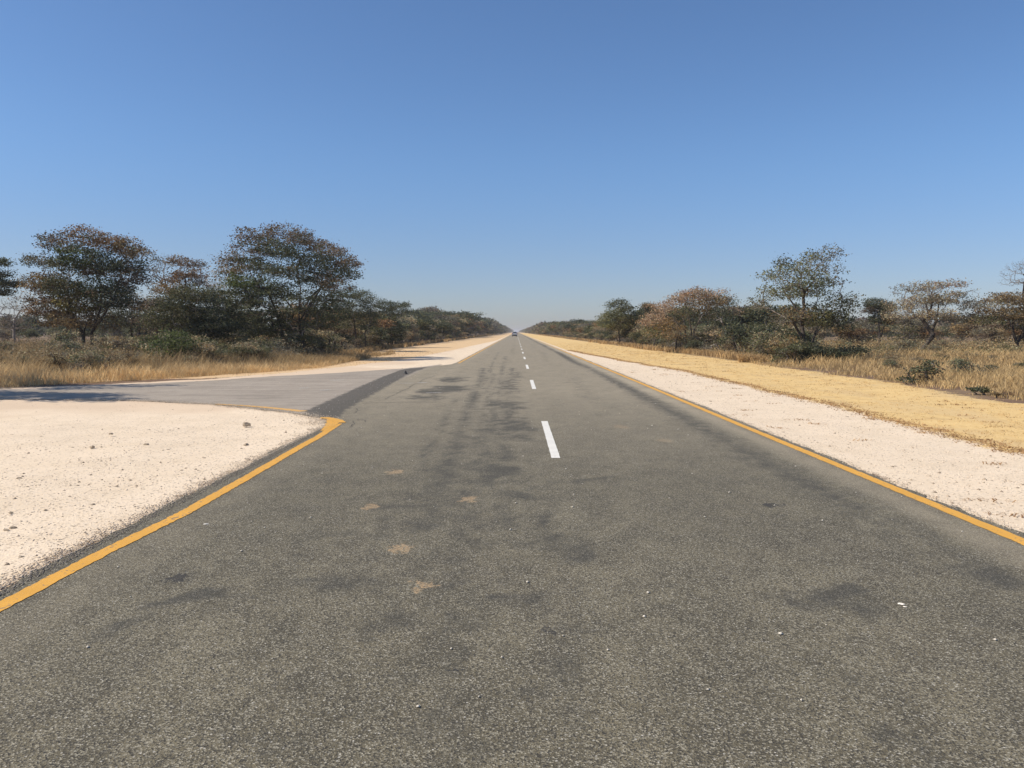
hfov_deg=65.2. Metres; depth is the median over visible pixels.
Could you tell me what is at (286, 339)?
bush
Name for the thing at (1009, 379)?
tall grass
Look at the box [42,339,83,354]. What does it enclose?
bush
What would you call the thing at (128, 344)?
bush
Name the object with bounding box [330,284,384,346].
leafy tree
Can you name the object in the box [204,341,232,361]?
bush
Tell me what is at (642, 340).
bush
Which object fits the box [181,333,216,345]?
bush
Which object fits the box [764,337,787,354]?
bush
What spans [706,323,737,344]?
bush
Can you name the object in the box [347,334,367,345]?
bush
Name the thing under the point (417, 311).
roadside tree
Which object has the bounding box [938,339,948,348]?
bush
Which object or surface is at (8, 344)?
bush
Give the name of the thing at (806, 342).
bush
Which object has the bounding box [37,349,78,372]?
bush
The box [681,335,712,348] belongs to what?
bush
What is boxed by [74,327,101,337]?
roadside tree
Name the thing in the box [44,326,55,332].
roadside tree
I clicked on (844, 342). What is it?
bush
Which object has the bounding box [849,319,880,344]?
roadside tree
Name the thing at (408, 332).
bush
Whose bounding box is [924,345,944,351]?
bush
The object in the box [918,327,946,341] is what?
roadside tree
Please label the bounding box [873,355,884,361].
bush
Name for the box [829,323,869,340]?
bush
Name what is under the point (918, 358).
bush
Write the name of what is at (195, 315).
bushy tree
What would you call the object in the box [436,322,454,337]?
roadside tree
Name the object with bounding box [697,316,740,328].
roadside tree
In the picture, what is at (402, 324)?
roadside tree
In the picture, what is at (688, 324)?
roadside tree
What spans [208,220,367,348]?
flat topped tree
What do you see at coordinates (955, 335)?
roadside tree
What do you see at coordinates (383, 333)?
bush
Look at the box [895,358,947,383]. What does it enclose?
bush
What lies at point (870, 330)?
bush
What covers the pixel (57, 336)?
bush
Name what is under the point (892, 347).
bush
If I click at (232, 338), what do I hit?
bush
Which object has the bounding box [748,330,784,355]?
bush
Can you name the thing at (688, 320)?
roadside tree
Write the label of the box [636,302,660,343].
tree
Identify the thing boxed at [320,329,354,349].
bush
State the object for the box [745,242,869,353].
sparse tree
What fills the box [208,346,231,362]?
bush
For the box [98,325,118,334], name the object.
roadside tree
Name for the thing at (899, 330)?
roadside tree
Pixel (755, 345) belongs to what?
bush
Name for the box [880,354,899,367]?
bush
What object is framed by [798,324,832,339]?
roadside tree
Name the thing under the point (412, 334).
bush
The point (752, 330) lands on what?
bush
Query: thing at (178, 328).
roadside tree
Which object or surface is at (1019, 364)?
bush
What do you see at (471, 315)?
roadside tree
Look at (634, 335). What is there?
bush
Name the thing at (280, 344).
bush
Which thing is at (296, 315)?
roadside tree
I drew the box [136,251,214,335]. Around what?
half bare tree
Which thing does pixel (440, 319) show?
roadside tree
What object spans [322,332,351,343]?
bush
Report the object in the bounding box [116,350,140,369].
bush
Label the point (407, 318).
roadside tree
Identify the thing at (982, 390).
leafy sapling
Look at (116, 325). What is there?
roadside tree
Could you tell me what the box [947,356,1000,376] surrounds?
grey shrub
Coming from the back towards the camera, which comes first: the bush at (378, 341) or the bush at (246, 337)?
the bush at (378, 341)
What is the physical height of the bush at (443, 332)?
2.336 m
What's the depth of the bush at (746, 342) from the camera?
52.24 m
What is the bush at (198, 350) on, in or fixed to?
on the ground at (66, 428)
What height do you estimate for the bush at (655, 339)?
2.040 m
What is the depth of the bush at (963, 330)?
104.66 m
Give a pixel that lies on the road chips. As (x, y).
(528, 581)
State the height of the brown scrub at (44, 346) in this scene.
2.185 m
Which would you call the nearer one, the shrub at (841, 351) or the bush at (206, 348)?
the bush at (206, 348)
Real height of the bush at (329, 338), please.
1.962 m
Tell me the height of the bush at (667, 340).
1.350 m
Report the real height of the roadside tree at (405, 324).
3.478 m
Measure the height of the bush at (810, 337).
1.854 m
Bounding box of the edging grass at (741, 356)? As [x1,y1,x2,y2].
[282,334,770,362]
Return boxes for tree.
[0,257,29,296]
[0,294,39,340]
[0,328,17,340]
[8,223,156,345]
[9,321,33,337]
[18,326,40,339]
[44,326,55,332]
[58,324,87,334]
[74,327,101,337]
[83,282,160,339]
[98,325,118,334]
[100,317,133,335]
[109,326,123,337]
[119,293,177,334]
[124,318,149,337]
[125,326,148,334]
[133,281,252,340]
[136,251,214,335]
[139,299,186,338]
[202,274,230,305]
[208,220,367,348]
[213,307,280,343]
[268,302,344,328]
[322,315,358,334]
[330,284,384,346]
[332,320,372,346]
[362,312,396,329]
[373,298,414,344]
[382,319,411,329]
[384,316,410,330]
[388,316,416,339]
[397,318,431,329]
[403,317,432,330]
[404,324,419,341]
[407,310,441,315]
[408,308,444,315]
[409,313,435,319]
[414,325,435,339]
[415,307,436,313]
[416,311,437,319]
[417,317,446,329]
[418,306,441,311]
[420,318,447,337]
[433,314,460,337]
[435,317,461,324]
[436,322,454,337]
[439,324,455,337]
[442,314,473,330]
[446,311,478,331]
[447,310,486,328]
[452,320,465,335]
[456,317,472,331]
[465,321,479,333]
[474,319,489,335]
[542,321,563,334]
[547,323,556,333]
[549,321,567,335]
[554,321,566,331]
[563,322,580,333]
[568,318,587,322]
[576,327,583,332]
[585,324,593,331]
[589,326,601,337]
[594,297,644,344]
[596,319,619,340]
[629,322,651,344]
[631,308,686,340]
[633,304,695,327]
[635,285,741,348]
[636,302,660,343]
[666,311,703,323]
[667,314,709,323]
[685,322,706,328]
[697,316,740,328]
[708,305,748,324]
[714,315,726,349]
[724,314,763,325]
[735,315,781,326]
[740,302,806,325]
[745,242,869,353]
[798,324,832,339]
[806,318,830,337]
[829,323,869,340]
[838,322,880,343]
[841,326,865,342]
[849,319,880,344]
[858,297,899,343]
[867,326,892,337]
[880,277,980,349]
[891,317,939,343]
[892,321,918,337]
[906,320,931,342]
[914,324,943,336]
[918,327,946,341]
[935,326,952,337]
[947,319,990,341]
[948,323,967,340]
[953,289,1023,348]
[967,321,1000,344]
[974,325,1009,342]
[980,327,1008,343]
[985,319,1007,330]
[997,261,1023,303]
[1000,321,1023,343]
[1007,322,1023,339]
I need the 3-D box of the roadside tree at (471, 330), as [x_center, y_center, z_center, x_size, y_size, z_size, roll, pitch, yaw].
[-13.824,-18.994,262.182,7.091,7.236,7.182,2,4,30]
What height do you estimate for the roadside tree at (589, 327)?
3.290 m
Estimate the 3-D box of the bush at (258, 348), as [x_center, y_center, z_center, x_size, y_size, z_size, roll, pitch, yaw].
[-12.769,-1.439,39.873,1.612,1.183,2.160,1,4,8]
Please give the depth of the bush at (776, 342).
43.73 m
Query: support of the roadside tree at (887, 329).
on the ground at (66, 428)
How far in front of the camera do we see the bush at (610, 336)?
113.73 m
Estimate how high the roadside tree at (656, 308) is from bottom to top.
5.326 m
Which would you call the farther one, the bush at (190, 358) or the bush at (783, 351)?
the bush at (783, 351)
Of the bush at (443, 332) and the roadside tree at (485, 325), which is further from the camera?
the roadside tree at (485, 325)
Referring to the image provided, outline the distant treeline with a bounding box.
[473,316,556,334]
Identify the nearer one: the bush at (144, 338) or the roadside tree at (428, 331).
the bush at (144, 338)
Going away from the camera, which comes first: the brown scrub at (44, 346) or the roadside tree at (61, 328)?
the brown scrub at (44, 346)
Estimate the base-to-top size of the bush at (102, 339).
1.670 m
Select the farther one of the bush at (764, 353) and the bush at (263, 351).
the bush at (764, 353)
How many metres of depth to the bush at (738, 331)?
53.73 m
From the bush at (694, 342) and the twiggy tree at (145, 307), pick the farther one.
the bush at (694, 342)
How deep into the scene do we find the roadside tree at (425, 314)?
188.66 m
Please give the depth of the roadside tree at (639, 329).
92.77 m
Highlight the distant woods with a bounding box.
[0,313,1022,338]
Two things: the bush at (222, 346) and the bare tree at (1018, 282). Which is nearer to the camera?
the bush at (222, 346)
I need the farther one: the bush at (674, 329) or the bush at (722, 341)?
the bush at (674, 329)
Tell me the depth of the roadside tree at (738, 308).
92.36 m
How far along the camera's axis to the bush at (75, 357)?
29.98 m
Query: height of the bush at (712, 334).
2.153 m
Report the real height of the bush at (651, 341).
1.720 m
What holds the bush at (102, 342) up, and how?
on the ground at (66, 428)
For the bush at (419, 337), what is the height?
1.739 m
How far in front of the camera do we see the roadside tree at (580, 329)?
175.51 m
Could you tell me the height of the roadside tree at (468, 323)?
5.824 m
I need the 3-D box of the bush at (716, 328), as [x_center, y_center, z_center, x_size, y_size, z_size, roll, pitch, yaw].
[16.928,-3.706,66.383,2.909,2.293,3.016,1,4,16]
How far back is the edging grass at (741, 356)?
69.17 m
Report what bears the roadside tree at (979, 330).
on the ground at (66, 428)
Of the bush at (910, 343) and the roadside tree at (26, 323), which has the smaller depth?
the bush at (910, 343)
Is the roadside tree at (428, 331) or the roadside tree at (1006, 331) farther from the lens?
the roadside tree at (428, 331)
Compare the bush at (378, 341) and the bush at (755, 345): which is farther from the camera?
the bush at (378, 341)
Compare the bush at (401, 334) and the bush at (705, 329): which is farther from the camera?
the bush at (401, 334)
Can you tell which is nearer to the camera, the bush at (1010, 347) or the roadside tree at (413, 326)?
the bush at (1010, 347)
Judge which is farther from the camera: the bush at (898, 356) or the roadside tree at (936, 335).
the roadside tree at (936, 335)
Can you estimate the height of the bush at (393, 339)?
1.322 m
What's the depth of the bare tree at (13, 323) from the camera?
71.83 m
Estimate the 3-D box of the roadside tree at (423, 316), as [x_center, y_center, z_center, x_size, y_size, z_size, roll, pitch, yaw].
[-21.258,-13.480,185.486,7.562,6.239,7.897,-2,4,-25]
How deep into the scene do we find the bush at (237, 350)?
38.95 m
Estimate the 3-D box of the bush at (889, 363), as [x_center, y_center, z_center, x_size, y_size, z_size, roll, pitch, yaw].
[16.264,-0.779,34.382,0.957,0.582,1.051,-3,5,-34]
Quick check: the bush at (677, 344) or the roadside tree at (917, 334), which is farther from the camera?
the roadside tree at (917, 334)
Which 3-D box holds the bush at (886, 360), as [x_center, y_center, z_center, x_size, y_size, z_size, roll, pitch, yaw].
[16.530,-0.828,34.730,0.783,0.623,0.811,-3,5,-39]
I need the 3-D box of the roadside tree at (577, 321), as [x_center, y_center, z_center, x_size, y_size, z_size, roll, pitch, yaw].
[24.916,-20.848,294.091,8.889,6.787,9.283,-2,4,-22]
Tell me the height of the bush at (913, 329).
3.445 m
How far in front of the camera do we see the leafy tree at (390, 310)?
85.36 m
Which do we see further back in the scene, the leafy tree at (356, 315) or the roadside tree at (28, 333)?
the roadside tree at (28, 333)
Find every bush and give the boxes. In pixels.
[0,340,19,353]
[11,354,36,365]
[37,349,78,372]
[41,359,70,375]
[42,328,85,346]
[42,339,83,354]
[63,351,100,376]
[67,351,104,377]
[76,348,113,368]
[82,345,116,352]
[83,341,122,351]
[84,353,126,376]
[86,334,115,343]
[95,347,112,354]
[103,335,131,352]
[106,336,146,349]
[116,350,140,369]
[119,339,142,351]
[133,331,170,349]
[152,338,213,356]
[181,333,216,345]
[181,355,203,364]
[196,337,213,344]
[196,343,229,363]
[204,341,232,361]
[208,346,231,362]
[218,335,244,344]
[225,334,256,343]
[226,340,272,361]
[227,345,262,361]
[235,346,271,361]
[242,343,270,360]
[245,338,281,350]
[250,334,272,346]
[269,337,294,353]
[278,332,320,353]
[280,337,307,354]
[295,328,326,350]
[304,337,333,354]
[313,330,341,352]
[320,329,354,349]
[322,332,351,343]
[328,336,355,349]
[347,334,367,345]
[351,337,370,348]
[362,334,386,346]
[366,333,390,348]
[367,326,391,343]
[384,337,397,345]
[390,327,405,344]
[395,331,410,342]
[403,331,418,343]
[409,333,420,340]
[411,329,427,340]
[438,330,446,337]
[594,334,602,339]
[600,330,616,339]
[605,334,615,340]
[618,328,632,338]
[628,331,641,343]
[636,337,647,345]
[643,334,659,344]
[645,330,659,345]
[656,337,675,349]
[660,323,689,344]
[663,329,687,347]
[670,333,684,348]
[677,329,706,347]
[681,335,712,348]
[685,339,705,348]
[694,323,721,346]
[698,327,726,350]
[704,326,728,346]
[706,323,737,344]
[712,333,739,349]
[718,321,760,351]
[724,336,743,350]
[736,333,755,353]
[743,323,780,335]
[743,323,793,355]
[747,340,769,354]
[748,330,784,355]
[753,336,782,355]
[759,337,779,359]
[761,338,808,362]
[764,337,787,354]
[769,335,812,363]
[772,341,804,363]
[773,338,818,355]
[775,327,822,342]
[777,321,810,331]
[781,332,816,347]
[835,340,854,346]
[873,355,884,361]
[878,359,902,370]
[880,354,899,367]
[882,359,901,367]
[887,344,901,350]
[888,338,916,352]
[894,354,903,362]
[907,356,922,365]
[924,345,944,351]
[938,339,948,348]
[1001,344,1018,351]
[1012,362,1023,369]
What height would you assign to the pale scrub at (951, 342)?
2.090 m
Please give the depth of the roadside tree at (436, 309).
244.99 m
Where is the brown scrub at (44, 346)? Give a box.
[0,331,167,366]
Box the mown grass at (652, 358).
[554,342,1023,443]
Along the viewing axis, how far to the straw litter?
16.89 m
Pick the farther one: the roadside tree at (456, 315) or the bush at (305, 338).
the roadside tree at (456, 315)
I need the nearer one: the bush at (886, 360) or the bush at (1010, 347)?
the bush at (886, 360)
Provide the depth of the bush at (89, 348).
37.71 m
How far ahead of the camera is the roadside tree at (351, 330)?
72.95 m
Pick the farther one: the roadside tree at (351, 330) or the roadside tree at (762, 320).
the roadside tree at (762, 320)
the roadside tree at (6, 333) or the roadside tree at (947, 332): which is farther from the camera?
the roadside tree at (947, 332)
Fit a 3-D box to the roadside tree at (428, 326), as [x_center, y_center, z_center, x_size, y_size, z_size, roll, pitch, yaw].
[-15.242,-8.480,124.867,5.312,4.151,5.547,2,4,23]
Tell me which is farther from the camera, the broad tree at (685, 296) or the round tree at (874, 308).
the round tree at (874, 308)
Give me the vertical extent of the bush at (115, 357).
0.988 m
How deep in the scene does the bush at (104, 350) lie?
34.78 m
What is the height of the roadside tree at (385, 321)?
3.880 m
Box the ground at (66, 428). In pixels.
[0,332,1023,590]
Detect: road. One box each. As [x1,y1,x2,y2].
[0,332,1023,767]
[0,364,440,411]
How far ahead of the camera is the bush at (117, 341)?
36.86 m
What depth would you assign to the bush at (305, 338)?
48.22 m
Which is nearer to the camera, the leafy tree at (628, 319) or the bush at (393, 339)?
the bush at (393, 339)
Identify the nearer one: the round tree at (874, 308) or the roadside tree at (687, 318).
the round tree at (874, 308)
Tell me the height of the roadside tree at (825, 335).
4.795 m
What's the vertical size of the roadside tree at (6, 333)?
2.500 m
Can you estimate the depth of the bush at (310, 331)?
56.80 m
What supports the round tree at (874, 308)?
on the ground at (66, 428)
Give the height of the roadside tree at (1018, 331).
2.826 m
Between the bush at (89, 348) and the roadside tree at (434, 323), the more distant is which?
the roadside tree at (434, 323)
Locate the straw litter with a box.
[264,350,1023,517]
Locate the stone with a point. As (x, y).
(246, 424)
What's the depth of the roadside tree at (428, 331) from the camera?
128.78 m
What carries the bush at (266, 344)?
on the ground at (66, 428)
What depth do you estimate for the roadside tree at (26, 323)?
150.92 m
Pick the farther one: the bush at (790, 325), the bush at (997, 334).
the bush at (997, 334)
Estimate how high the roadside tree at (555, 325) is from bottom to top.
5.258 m
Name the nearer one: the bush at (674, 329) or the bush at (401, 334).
the bush at (674, 329)
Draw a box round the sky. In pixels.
[0,0,1023,331]
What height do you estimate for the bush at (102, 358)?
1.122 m
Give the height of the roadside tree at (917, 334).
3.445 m
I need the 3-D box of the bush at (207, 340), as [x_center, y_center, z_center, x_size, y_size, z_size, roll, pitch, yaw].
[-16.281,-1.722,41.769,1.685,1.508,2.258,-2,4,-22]
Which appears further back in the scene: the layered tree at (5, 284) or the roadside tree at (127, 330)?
the roadside tree at (127, 330)
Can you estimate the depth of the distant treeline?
529.93 m
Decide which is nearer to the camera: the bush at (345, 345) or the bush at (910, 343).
the bush at (910, 343)
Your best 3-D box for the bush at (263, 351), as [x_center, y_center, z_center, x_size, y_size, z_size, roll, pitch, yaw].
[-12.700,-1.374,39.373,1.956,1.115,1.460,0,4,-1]
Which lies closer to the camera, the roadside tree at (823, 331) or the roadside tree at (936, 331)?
the roadside tree at (936, 331)
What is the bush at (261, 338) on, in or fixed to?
on the ground at (66, 428)
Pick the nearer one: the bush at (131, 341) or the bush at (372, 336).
the bush at (131, 341)
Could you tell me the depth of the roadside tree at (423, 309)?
231.20 m
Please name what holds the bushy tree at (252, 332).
on the ground at (66, 428)
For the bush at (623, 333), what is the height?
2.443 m
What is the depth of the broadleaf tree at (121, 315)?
54.16 m
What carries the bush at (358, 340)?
on the ground at (66, 428)
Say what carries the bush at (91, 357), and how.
on the ground at (66, 428)
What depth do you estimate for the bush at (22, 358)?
31.03 m
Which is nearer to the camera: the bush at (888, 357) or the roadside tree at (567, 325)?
the bush at (888, 357)
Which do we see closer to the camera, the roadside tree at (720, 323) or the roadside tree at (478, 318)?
the roadside tree at (720, 323)
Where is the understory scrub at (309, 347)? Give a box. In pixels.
[146,334,382,358]
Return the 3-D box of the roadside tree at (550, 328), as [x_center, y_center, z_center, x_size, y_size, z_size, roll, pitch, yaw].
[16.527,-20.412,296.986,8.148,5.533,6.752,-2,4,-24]
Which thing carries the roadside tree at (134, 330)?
on the ground at (66, 428)
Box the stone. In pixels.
[242,422,250,425]
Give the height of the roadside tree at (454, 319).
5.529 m
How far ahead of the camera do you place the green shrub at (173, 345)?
35.71 m
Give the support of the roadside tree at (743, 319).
on the ground at (66, 428)
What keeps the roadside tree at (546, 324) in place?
on the ground at (66, 428)
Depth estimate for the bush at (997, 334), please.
80.70 m
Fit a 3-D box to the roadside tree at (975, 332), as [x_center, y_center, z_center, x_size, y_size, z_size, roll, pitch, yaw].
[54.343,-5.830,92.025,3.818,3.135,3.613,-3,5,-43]
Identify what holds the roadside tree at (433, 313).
on the ground at (66, 428)
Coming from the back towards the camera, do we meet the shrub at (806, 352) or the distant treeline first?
the distant treeline
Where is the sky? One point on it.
(523, 164)
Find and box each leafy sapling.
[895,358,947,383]
[965,385,992,394]
[988,391,1017,397]
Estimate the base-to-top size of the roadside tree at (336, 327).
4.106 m
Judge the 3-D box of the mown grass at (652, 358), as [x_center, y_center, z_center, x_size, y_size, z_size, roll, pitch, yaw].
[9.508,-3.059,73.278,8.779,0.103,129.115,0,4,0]
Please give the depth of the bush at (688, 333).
69.27 m
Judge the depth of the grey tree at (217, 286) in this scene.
65.75 m
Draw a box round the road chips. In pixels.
[16,375,996,709]
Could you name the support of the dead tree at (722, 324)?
on the ground at (66, 428)
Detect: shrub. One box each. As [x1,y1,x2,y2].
[125,324,203,361]
[777,343,828,363]
[803,342,872,360]
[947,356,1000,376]
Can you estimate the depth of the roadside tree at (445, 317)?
169.41 m
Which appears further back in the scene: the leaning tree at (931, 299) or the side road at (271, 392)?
the leaning tree at (931, 299)
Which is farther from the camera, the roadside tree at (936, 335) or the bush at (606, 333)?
the bush at (606, 333)
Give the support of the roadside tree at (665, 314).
on the ground at (66, 428)
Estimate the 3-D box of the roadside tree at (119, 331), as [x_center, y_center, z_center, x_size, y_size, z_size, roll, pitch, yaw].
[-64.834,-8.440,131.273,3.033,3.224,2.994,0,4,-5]
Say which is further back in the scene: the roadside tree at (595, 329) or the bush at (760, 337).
the roadside tree at (595, 329)
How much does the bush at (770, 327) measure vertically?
2.404 m
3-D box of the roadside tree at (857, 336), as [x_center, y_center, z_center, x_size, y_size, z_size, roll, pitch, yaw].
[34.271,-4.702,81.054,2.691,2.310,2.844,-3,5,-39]
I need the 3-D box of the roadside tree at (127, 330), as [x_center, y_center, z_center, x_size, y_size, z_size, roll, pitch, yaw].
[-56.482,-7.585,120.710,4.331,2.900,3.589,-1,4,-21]
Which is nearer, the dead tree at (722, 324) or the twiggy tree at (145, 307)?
the twiggy tree at (145, 307)
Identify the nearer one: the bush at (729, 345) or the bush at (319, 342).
the bush at (319, 342)
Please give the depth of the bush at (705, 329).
69.14 m
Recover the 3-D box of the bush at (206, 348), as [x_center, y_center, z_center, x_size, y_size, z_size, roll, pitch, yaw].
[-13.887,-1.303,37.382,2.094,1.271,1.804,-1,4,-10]
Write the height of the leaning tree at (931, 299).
5.532 m
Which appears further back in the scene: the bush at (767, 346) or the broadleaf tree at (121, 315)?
the broadleaf tree at (121, 315)
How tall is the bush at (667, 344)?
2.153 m
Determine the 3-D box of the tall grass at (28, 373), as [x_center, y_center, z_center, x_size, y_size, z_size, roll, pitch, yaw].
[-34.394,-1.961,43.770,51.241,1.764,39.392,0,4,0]
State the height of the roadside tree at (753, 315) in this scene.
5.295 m
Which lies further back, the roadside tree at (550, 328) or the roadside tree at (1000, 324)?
the roadside tree at (550, 328)
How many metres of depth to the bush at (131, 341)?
39.17 m
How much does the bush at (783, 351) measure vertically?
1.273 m
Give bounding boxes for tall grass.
[0,337,398,386]
[609,339,1023,400]
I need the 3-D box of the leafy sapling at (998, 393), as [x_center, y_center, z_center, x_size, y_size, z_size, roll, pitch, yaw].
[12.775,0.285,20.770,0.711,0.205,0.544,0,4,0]
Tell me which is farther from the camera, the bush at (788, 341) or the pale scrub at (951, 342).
the pale scrub at (951, 342)
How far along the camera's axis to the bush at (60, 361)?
30.52 m
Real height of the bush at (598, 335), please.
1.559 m
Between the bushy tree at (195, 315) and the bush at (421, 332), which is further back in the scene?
the bush at (421, 332)
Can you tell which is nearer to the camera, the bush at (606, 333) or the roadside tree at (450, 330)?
the bush at (606, 333)
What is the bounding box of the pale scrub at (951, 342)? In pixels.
[632,335,1023,357]
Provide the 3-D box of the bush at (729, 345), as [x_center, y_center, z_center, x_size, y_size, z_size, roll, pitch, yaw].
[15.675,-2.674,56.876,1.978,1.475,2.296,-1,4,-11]
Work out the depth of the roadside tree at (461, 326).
203.96 m
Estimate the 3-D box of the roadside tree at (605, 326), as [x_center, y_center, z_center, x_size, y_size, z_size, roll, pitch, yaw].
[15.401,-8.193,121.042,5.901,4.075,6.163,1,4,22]
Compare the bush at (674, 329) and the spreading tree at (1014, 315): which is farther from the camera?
the bush at (674, 329)
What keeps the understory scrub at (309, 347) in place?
on the ground at (66, 428)
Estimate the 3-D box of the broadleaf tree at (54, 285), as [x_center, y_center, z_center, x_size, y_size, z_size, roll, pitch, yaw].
[-26.499,-5.644,49.713,8.514,8.255,6.777,0,4,0]
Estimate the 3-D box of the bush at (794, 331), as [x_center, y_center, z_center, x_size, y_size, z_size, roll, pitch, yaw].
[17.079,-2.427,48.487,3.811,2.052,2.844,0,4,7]
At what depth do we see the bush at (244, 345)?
39.65 m
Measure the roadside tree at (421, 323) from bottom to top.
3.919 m
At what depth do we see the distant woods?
200.21 m

